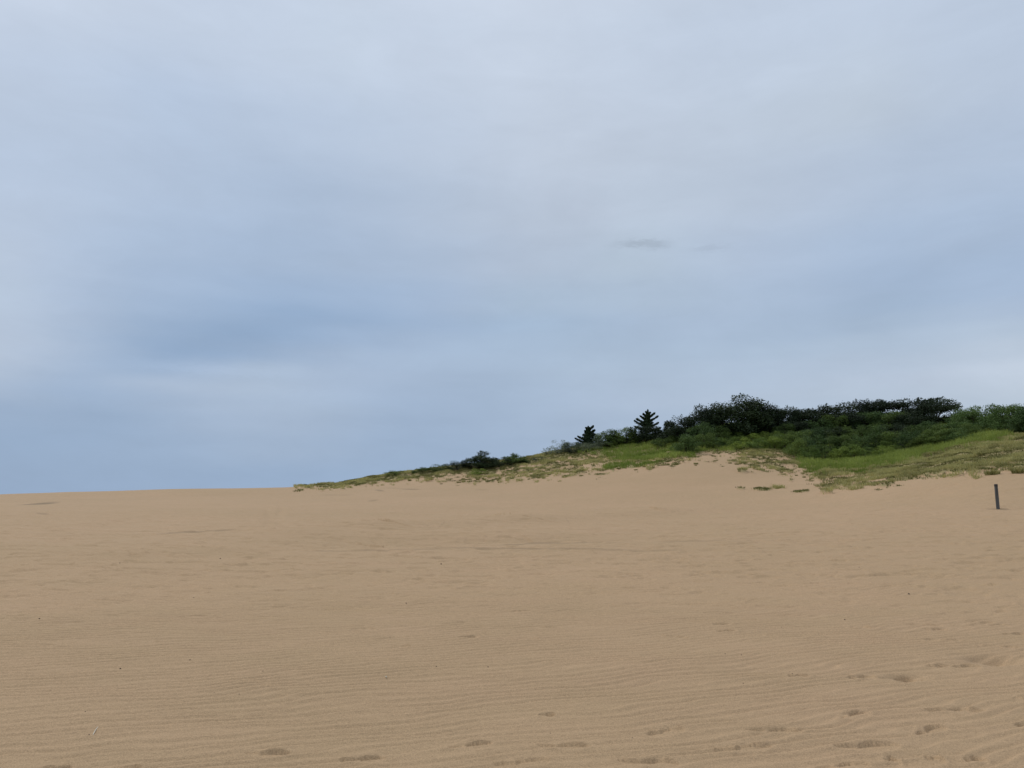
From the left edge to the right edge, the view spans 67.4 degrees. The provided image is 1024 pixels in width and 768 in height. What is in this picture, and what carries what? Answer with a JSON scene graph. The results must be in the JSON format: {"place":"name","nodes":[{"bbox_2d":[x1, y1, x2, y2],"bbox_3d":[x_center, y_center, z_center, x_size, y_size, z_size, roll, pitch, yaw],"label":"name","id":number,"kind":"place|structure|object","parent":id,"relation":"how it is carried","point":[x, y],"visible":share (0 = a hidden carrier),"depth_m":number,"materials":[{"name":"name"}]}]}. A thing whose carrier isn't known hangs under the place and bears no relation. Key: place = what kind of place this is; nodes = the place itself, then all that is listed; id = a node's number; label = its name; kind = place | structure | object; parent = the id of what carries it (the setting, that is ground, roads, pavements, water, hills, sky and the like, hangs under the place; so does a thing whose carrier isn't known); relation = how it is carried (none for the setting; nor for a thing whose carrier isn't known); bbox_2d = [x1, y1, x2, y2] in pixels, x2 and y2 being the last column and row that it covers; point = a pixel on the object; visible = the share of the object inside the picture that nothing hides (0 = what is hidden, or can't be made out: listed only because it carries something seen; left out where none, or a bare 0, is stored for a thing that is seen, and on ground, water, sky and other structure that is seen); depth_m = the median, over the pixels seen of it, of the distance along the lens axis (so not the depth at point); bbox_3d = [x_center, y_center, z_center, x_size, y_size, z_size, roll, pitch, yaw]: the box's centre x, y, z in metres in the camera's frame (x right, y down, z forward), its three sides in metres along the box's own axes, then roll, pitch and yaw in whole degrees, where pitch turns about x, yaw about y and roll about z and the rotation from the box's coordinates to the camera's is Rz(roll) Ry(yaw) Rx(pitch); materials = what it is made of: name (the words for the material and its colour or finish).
{"place":"outdoors","nodes":[
{"label":"outdoors","id":0,"kind":"place"},
{"bbox_2d":[0,432,1023,767],"bbox_3d":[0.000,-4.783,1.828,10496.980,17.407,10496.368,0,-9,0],"label":"ground","id":1,"kind":"structure","parent":0,"point":[706,610],"depth_m":7.22,"materials":[{"name":"beige sand"}]},
{"bbox_2d":[384,470,402,475],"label":"bush","id":2,"kind":"object","parent":1,"relation":"on","point":[393,472],"visible":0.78,"depth_m":92.70,"materials":[{"name":"green plant"}]},
{"bbox_2d":[419,467,435,470],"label":"bush","id":3,"kind":"object","parent":1,"relation":"on","point":[424,469],"visible":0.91,"depth_m":91.05,"materials":[{"name":"green plant"}]},
{"bbox_2d":[427,464,452,470],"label":"bush","id":4,"kind":"object","parent":1,"relation":"on","point":[445,466],"visible":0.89,"depth_m":90.45,"materials":[{"name":"green plant"}]},
{"bbox_2d":[445,461,471,470],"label":"bush","id":5,"kind":"object","parent":1,"relation":"on","point":[454,465],"visible":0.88,"depth_m":90.18,"materials":[{"name":"green plant"}]},
{"bbox_2d":[460,458,478,468],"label":"bush","id":6,"kind":"object","parent":1,"relation":"on","point":[469,463],"visible":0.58,"depth_m":90.72,"materials":[{"name":"green plant"}]},
{"bbox_2d":[469,468,485,474],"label":"bush","id":7,"kind":"object","parent":1,"relation":"on","point":[477,472],"visible":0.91,"depth_m":84.68,"materials":[{"name":"green plant"}]},
{"bbox_2d":[466,450,501,468],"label":"bush","id":8,"kind":"object","parent":1,"relation":"on","point":[484,462],"visible":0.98,"depth_m":88.96,"materials":[{"name":"green plant"}]},
{"bbox_2d":[492,457,511,466],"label":"bush","id":9,"kind":"object","parent":1,"relation":"on","point":[506,461],"visible":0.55,"depth_m":90.94,"materials":[{"name":"green plant"}]},
{"bbox_2d":[500,453,529,462],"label":"bush","id":10,"kind":"object","parent":1,"relation":"on","point":[515,459],"visible":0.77,"depth_m":92.05,"materials":[{"name":"green plant"}]},
{"bbox_2d":[546,439,570,454],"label":"shrub","id":11,"kind":"object","parent":1,"relation":"on","point":[556,451],"visible":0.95,"depth_m":97.60,"materials":[{"name":"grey plant"}]},
{"bbox_2d":[557,442,580,452],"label":"shrub","id":12,"kind":"object","parent":1,"relation":"on","point":[570,446],"visible":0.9,"depth_m":97.57,"materials":[{"name":"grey plant"}]},
{"bbox_2d":[575,425,597,447],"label":"pine tree","id":13,"kind":"object","parent":1,"relation":"on","point":[588,434],"visible":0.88,"depth_m":99.51,"materials":[{"name":"green plant"}]},
{"bbox_2d":[577,442,603,450],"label":"shrub","id":14,"kind":"object","parent":1,"relation":"on","point":[585,447],"visible":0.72,"depth_m":96.83,"materials":[{"name":"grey plant"}]},
{"bbox_2d":[593,432,606,444],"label":"bush","id":15,"kind":"object","parent":1,"relation":"on","point":[598,435],"visible":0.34,"depth_m":100.22,"materials":[{"name":"green plant"}]},
{"bbox_2d":[588,438,612,446],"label":"shrub","id":16,"kind":"object","parent":1,"relation":"on","point":[599,441],"visible":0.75,"depth_m":98.30,"materials":[{"name":"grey plant"}]},
{"bbox_2d":[604,440,616,445],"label":"bush","id":17,"kind":"object","parent":1,"relation":"on","point":[614,443],"visible":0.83,"depth_m":98.58,"materials":[{"name":"green plant"}]},
{"bbox_2d":[601,428,624,443],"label":"bush","id":18,"kind":"object","parent":1,"relation":"on","point":[610,437],"visible":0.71,"depth_m":99.61,"materials":[{"name":"green plant"}]},
{"bbox_2d":[613,426,641,443],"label":"bush","id":19,"kind":"object","parent":1,"relation":"on","point":[618,436],"visible":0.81,"depth_m":98.98,"materials":[{"name":"green plant"}]},
{"bbox_2d":[622,424,654,443],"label":"bush","id":20,"kind":"object","parent":1,"relation":"on","point":[641,433],"visible":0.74,"depth_m":98.59,"materials":[{"name":"green plant"}]},
{"bbox_2d":[634,409,661,431],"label":"pine tree","id":21,"kind":"object","parent":1,"relation":"on","point":[646,417],"visible":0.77,"depth_m":101.45,"materials":[{"name":"green plant"}]},
{"bbox_2d":[646,425,662,440],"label":"bush","id":22,"kind":"object","parent":1,"relation":"on","point":[653,435],"visible":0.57,"depth_m":99.19,"materials":[{"name":"green plant"}]},
{"bbox_2d":[293,431,1023,494],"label":"dune grass","id":23,"kind":"structure","parent":1,"relation":"on","point":[934,459],"depth_m":62.53,"materials":[{"name":"green plant"}]},
{"bbox_2d":[649,437,672,446],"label":"bush","id":24,"kind":"object","parent":1,"relation":"on","point":[656,443],"visible":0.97,"depth_m":93.27,"materials":[{"name":"green plant"}]},
{"bbox_2d":[665,435,681,443],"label":"bush","id":25,"kind":"object","parent":1,"relation":"on","point":[672,437],"visible":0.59,"depth_m":94.78,"materials":[{"name":"green plant"}]},
{"bbox_2d":[656,414,700,442],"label":"tree","id":26,"kind":"object","parent":1,"relation":"on","point":[674,429],"visible":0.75,"depth_m":95.30,"materials":[{"name":"green plant"}]},
{"bbox_2d":[667,433,702,452],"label":"bush","id":27,"kind":"object","parent":1,"relation":"on","point":[687,444],"visible":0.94,"depth_m":83.94,"materials":[{"name":"green plant"}]},
{"bbox_2d":[685,421,716,441],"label":"bush","id":28,"kind":"object","parent":1,"relation":"on","point":[704,430],"visible":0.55,"depth_m":92.39,"materials":[{"name":"green plant"}]},
{"bbox_2d":[683,403,722,437],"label":"tree","id":29,"kind":"object","parent":1,"relation":"on","point":[705,413],"visible":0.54,"depth_m":96.25,"materials":[{"name":"green plant"}]},
{"bbox_2d":[694,432,719,447],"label":"bush","id":30,"kind":"object","parent":1,"relation":"on","point":[708,440],"visible":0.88,"depth_m":88.77,"materials":[{"name":"green plant"}]},
{"bbox_2d":[714,437,725,446],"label":"bush","id":31,"kind":"object","parent":1,"relation":"on","point":[715,442],"visible":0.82,"depth_m":87.81,"materials":[{"name":"green plant"}]},
{"bbox_2d":[712,426,731,440],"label":"bush","id":32,"kind":"object","parent":1,"relation":"on","point":[723,431],"visible":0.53,"depth_m":93.77,"materials":[{"name":"green plant"}]},
{"bbox_2d":[700,401,745,435],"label":"tree","id":33,"kind":"object","parent":1,"relation":"on","point":[719,412],"visible":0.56,"depth_m":96.15,"materials":[{"name":"green plant"}]},
{"bbox_2d":[718,437,743,446],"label":"shrub","id":34,"kind":"object","parent":1,"relation":"on","point":[725,439],"visible":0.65,"depth_m":88.16,"materials":[{"name":"green plant"}]},
{"bbox_2d":[719,427,746,437],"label":"bush","id":35,"kind":"object","parent":1,"relation":"on","point":[734,434],"visible":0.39,"depth_m":96.58,"materials":[{"name":"green plant"}]},
{"bbox_2d":[725,432,747,440],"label":"shrub","id":36,"kind":"object","parent":1,"relation":"on","point":[735,436],"visible":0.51,"depth_m":93.30,"materials":[{"name":"green plant"}]},
{"bbox_2d":[730,438,757,447],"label":"shrub","id":37,"kind":"object","parent":1,"relation":"on","point":[734,444],"visible":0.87,"depth_m":86.73,"materials":[{"name":"green plant"}]},
{"bbox_2d":[716,393,777,434],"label":"tree","id":38,"kind":"object","parent":1,"relation":"on","point":[749,411],"visible":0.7,"depth_m":96.01,"materials":[{"name":"green plant"}]},
{"bbox_2d":[739,433,763,441],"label":"shrub","id":39,"kind":"object","parent":1,"relation":"on","point":[752,436],"visible":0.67,"depth_m":92.26,"materials":[{"name":"green plant"}]},
{"bbox_2d":[745,437,775,448],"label":"shrub","id":40,"kind":"object","parent":1,"relation":"on","point":[754,445],"visible":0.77,"depth_m":85.06,"materials":[{"name":"green plant"}]},
{"bbox_2d":[741,401,784,433],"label":"tree","id":41,"kind":"object","parent":1,"relation":"on","point":[762,427],"visible":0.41,"depth_m":97.04,"materials":[{"name":"green plant"}]},
{"bbox_2d":[755,431,783,439],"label":"shrub","id":42,"kind":"object","parent":1,"relation":"on","point":[769,435],"visible":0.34,"depth_m":92.71,"materials":[{"name":"green plant"}]},
{"bbox_2d":[758,424,782,436],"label":"bush","id":43,"kind":"object","parent":1,"relation":"on","point":[769,432],"visible":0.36,"depth_m":96.73,"materials":[{"name":"green plant"}]},
{"bbox_2d":[759,436,789,448],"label":"shrub","id":44,"kind":"object","parent":1,"relation":"on","point":[775,440],"visible":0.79,"depth_m":84.28,"materials":[{"name":"green plant"}]},
{"bbox_2d":[763,408,796,431],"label":"tree","id":45,"kind":"object","parent":1,"relation":"on","point":[782,412],"visible":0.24,"depth_m":98.21,"materials":[{"name":"green plant"}]},
{"bbox_2d":[769,433,797,446],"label":"bush","id":46,"kind":"object","parent":1,"relation":"on","point":[782,436],"visible":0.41,"depth_m":84.72,"materials":[{"name":"green plant"}]},
{"bbox_2d":[770,422,797,436],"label":"bush","id":47,"kind":"object","parent":1,"relation":"on","point":[789,427],"visible":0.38,"depth_m":94.42,"materials":[{"name":"green plant"}]},
{"bbox_2d":[775,433,794,449],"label":"shrub","id":48,"kind":"object","parent":1,"relation":"on","point":[781,442],"visible":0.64,"depth_m":83.89,"materials":[{"name":"green plant"}]},
{"bbox_2d":[775,405,804,431],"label":"tree","id":49,"kind":"object","parent":1,"relation":"on","point":[793,413],"visible":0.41,"depth_m":98.28,"materials":[{"name":"green plant"}]},
{"bbox_2d":[568,415,1023,475],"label":"grass","id":50,"kind":"structure","parent":1,"relation":"on","point":[892,457],"depth_m":70.98,"materials":[{"name":"green plant"}]},
{"bbox_2d":[783,438,814,454],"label":"bush","id":51,"kind":"object","parent":1,"relation":"on","point":[797,442],"visible":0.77,"depth_m":76.77,"materials":[{"name":"green plant"}]},
{"bbox_2d":[784,430,813,445],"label":"bush","id":52,"kind":"object","parent":1,"relation":"on","point":[796,434],"visible":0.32,"depth_m":85.39,"materials":[{"name":"green plant"}]},
{"bbox_2d":[783,420,815,433],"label":"bush","id":53,"kind":"object","parent":1,"relation":"on","point":[800,425],"visible":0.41,"depth_m":94.71,"materials":[{"name":"green plant"}]},
{"bbox_2d":[790,408,823,427],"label":"tree","id":54,"kind":"object","parent":1,"relation":"on","point":[809,414],"visible":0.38,"depth_m":98.17,"materials":[{"name":"green plant"}]},
{"bbox_2d":[795,446,821,460],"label":"shrub","id":55,"kind":"object","parent":1,"relation":"on","point":[810,454],"visible":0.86,"depth_m":73.56,"materials":[{"name":"green plant"}]},
{"bbox_2d":[798,426,828,445],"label":"bush","id":56,"kind":"object","parent":1,"relation":"on","point":[818,431],"visible":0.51,"depth_m":86.24,"materials":[{"name":"green plant"}]},
{"bbox_2d":[803,434,831,453],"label":"bush","id":57,"kind":"object","parent":1,"relation":"on","point":[818,436],"visible":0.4,"depth_m":76.96,"materials":[{"name":"green plant"}]},
{"bbox_2d":[805,418,833,433],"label":"bush","id":58,"kind":"object","parent":1,"relation":"on","point":[811,424],"visible":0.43,"depth_m":96.24,"materials":[{"name":"green plant"}]},
{"bbox_2d":[814,448,833,458],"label":"shrub","id":59,"kind":"object","parent":1,"relation":"on","point":[826,453],"visible":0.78,"depth_m":73.56,"materials":[{"name":"green plant"}]},
{"bbox_2d":[804,403,850,426],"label":"tree","id":60,"kind":"object","parent":1,"relation":"on","point":[826,408],"visible":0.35,"depth_m":99.14,"materials":[{"name":"green plant"}]},
{"bbox_2d":[813,436,843,453],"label":"bush","id":61,"kind":"object","parent":1,"relation":"on","point":[822,447],"visible":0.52,"depth_m":75.42,"materials":[{"name":"green plant"}]},
{"bbox_2d":[810,426,846,438],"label":"bush","id":62,"kind":"object","parent":1,"relation":"on","point":[838,433],"visible":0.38,"depth_m":86.76,"materials":[{"name":"green plant"}]},
{"bbox_2d":[817,414,849,429],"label":"bush","id":63,"kind":"object","parent":1,"relation":"on","point":[835,424],"visible":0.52,"depth_m":96.29,"materials":[{"name":"green plant"}]},
{"bbox_2d":[827,447,847,458],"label":"shrub","id":64,"kind":"object","parent":1,"relation":"on","point":[837,455],"visible":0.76,"depth_m":73.25,"materials":[{"name":"green plant"}]},
{"bbox_2d":[819,401,864,425],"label":"tree","id":65,"kind":"object","parent":1,"relation":"on","point":[848,408],"visible":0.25,"depth_m":98.46,"materials":[{"name":"green plant"}]},
{"bbox_2d":[827,425,863,441],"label":"bush","id":66,"kind":"object","parent":1,"relation":"on","point":[849,431],"visible":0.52,"depth_m":86.77,"materials":[{"name":"green plant"}]},
{"bbox_2d":[831,434,861,453],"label":"bush","id":67,"kind":"object","parent":1,"relation":"on","point":[855,441],"visible":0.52,"depth_m":74.84,"materials":[{"name":"green plant"}]},
{"bbox_2d":[832,413,867,431],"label":"bush","id":68,"kind":"object","parent":1,"relation":"on","point":[858,419],"visible":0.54,"depth_m":95.74,"materials":[{"name":"green plant"}]},
{"bbox_2d":[837,444,868,457],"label":"shrub","id":69,"kind":"object","parent":1,"relation":"on","point":[851,454],"visible":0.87,"depth_m":71.85,"materials":[{"name":"green plant"}]},
{"bbox_2d":[844,424,873,439],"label":"bush","id":70,"kind":"object","parent":1,"relation":"on","point":[864,430],"visible":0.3,"depth_m":86.47,"materials":[{"name":"green plant"}]},
{"bbox_2d":[846,399,874,423],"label":"tree","id":71,"kind":"object","parent":1,"relation":"on","point":[860,405],"visible":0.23,"depth_m":99.17,"materials":[{"name":"green plant"}]},
{"bbox_2d":[847,434,875,454],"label":"bush","id":72,"kind":"object","parent":1,"relation":"on","point":[862,438],"visible":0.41,"depth_m":75.02,"materials":[{"name":"green plant"}]},
{"bbox_2d":[850,411,887,430],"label":"bush","id":73,"kind":"object","parent":1,"relation":"on","point":[873,417],"visible":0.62,"depth_m":95.40,"materials":[{"name":"green plant"}]},
{"bbox_2d":[856,447,882,456],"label":"shrub","id":74,"kind":"object","parent":1,"relation":"on","point":[862,452],"visible":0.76,"depth_m":70.97,"materials":[{"name":"green plant"}]},
{"bbox_2d":[860,431,893,449],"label":"bush","id":75,"kind":"object","parent":1,"relation":"on","point":[872,438],"visible":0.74,"depth_m":74.94,"materials":[{"name":"green plant"}]},
{"bbox_2d":[856,399,899,425],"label":"tree","id":76,"kind":"object","parent":1,"relation":"on","point":[880,403],"visible":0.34,"depth_m":98.05,"materials":[{"name":"green plant"}]},
{"bbox_2d":[863,424,896,440],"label":"bush","id":77,"kind":"object","parent":1,"relation":"on","point":[875,430],"visible":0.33,"depth_m":85.24,"materials":[{"name":"green plant"}]},
{"bbox_2d":[871,445,895,454],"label":"shrub","id":78,"kind":"object","parent":1,"relation":"on","point":[881,448],"visible":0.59,"depth_m":71.72,"materials":[{"name":"green plant"}]},
{"bbox_2d":[868,410,910,433],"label":"bush","id":79,"kind":"object","parent":1,"relation":"on","point":[889,415],"visible":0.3,"depth_m":93.47,"materials":[{"name":"green plant"}]},
{"bbox_2d":[874,431,907,447],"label":"bush","id":80,"kind":"object","parent":1,"relation":"on","point":[886,441],"visible":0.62,"depth_m":74.07,"materials":[{"name":"green plant"}]},
{"bbox_2d":[875,401,915,413],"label":"tree","id":81,"kind":"object","parent":1,"relation":"on","point":[894,404],"visible":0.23,"depth_m":98.21,"materials":[{"name":"green plant"}]},
{"bbox_2d":[876,423,914,437],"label":"bush","id":82,"kind":"object","parent":1,"relation":"on","point":[901,426],"visible":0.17,"depth_m":83.57,"materials":[{"name":"green plant"}]},
{"bbox_2d":[891,429,923,448],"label":"bush","id":83,"kind":"object","parent":1,"relation":"on","point":[905,438],"visible":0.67,"depth_m":72.59,"materials":[{"name":"green plant"}]},
{"bbox_2d":[888,412,929,431],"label":"bush","id":84,"kind":"object","parent":1,"relation":"on","point":[905,419],"visible":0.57,"depth_m":91.94,"materials":[{"name":"green plant"}]},
{"bbox_2d":[899,424,935,439],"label":"bush","id":85,"kind":"object","parent":1,"relation":"on","point":[914,428],"visible":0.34,"depth_m":81.03,"materials":[{"name":"green plant"}]},
{"bbox_2d":[891,397,945,425],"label":"tree","id":86,"kind":"object","parent":1,"relation":"on","point":[923,408],"visible":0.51,"depth_m":95.54,"materials":[{"name":"green plant"}]},
{"bbox_2d":[907,429,939,446],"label":"bush","id":87,"kind":"object","parent":1,"relation":"on","point":[920,438],"visible":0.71,"depth_m":71.82,"materials":[{"name":"green plant"}]},
{"bbox_2d":[911,396,962,422],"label":"tree","id":88,"kind":"object","parent":1,"relation":"on","point":[950,406],"visible":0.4,"depth_m":99.37,"materials":[{"name":"green plant"}]},
{"bbox_2d":[922,422,951,437],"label":"bush","id":89,"kind":"object","parent":1,"relation":"on","point":[938,427],"visible":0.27,"depth_m":78.80,"materials":[{"name":"green plant"}]},
{"bbox_2d":[924,428,957,443],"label":"bush","id":90,"kind":"object","parent":1,"relation":"on","point":[942,432],"visible":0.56,"depth_m":70.31,"materials":[{"name":"green plant"}]},
{"bbox_2d":[944,408,964,427],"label":"tree","id":91,"kind":"object","parent":1,"relation":"on","point":[949,419],"visible":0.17,"depth_m":85.94,"materials":[{"name":"green plant"}]},
{"bbox_2d":[941,421,970,433],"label":"bush","id":92,"kind":"object","parent":1,"relation":"on","point":[950,425],"visible":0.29,"depth_m":76.90,"materials":[{"name":"green plant"}]},
{"bbox_2d":[940,425,972,441],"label":"bush","id":93,"kind":"object","parent":1,"relation":"on","point":[946,438],"visible":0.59,"depth_m":69.10,"materials":[{"name":"green plant"}]},
{"bbox_2d":[949,405,987,428],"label":"tree","id":94,"kind":"object","parent":1,"relation":"on","point":[965,414],"visible":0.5,"depth_m":79.84,"materials":[{"name":"green plant"}]},
{"bbox_2d":[957,423,984,434],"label":"bush","id":95,"kind":"object","parent":1,"relation":"on","point":[975,430],"visible":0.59,"depth_m":72.67,"materials":[{"name":"green plant"}]},
{"bbox_2d":[969,403,1009,429],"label":"tree","id":96,"kind":"object","parent":1,"relation":"on","point":[984,421],"visible":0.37,"depth_m":75.08,"materials":[{"name":"green plant"}]},
{"bbox_2d":[983,469,1001,474],"bbox_3d":[22.557,4.141,36.096,0.863,0.282,0.989,0,-9,2],"label":"grass tuft","id":97,"kind":"object","parent":1,"relation":"on","point":[991,472],"visible":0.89,"depth_m":35.94,"materials":[{"name":"green plant"}]},
{"bbox_2d":[994,484,999,508],"bbox_3d":[16.138,3.881,25.537,0.108,1.105,0.108,1,-9,0],"label":"marker post","id":98,"kind":"object","parent":1,"relation":"on","point":[996,496],"visible":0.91,"depth_m":25.52,"materials":[{"name":"grey wood"}]},
{"bbox_2d":[985,403,1023,430],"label":"tree","id":99,"kind":"object","parent":1,"relation":"on","point":[999,425],"visible":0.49,"depth_m":71.98,"materials":[{"name":"green plant"}]},
{"bbox_2d":[1005,406,1023,432],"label":"tree","id":100,"kind":"object","parent":1,"relation":"on","point":[1014,426],"visible":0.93,"depth_m":68.71,"materials":[{"name":"green plant"}]},
{"bbox_2d":[1008,467,1023,473],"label":"grass tuft","id":101,"kind":"object","parent":1,"relation":"on","point":[1017,470],"visible":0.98,"depth_m":35.37,"materials":[{"name":"green plant"}]},
{"bbox_2d":[0,0,1023,493],"label":"sky","id":102,"kind":"structure","parent":0,"point":[244,243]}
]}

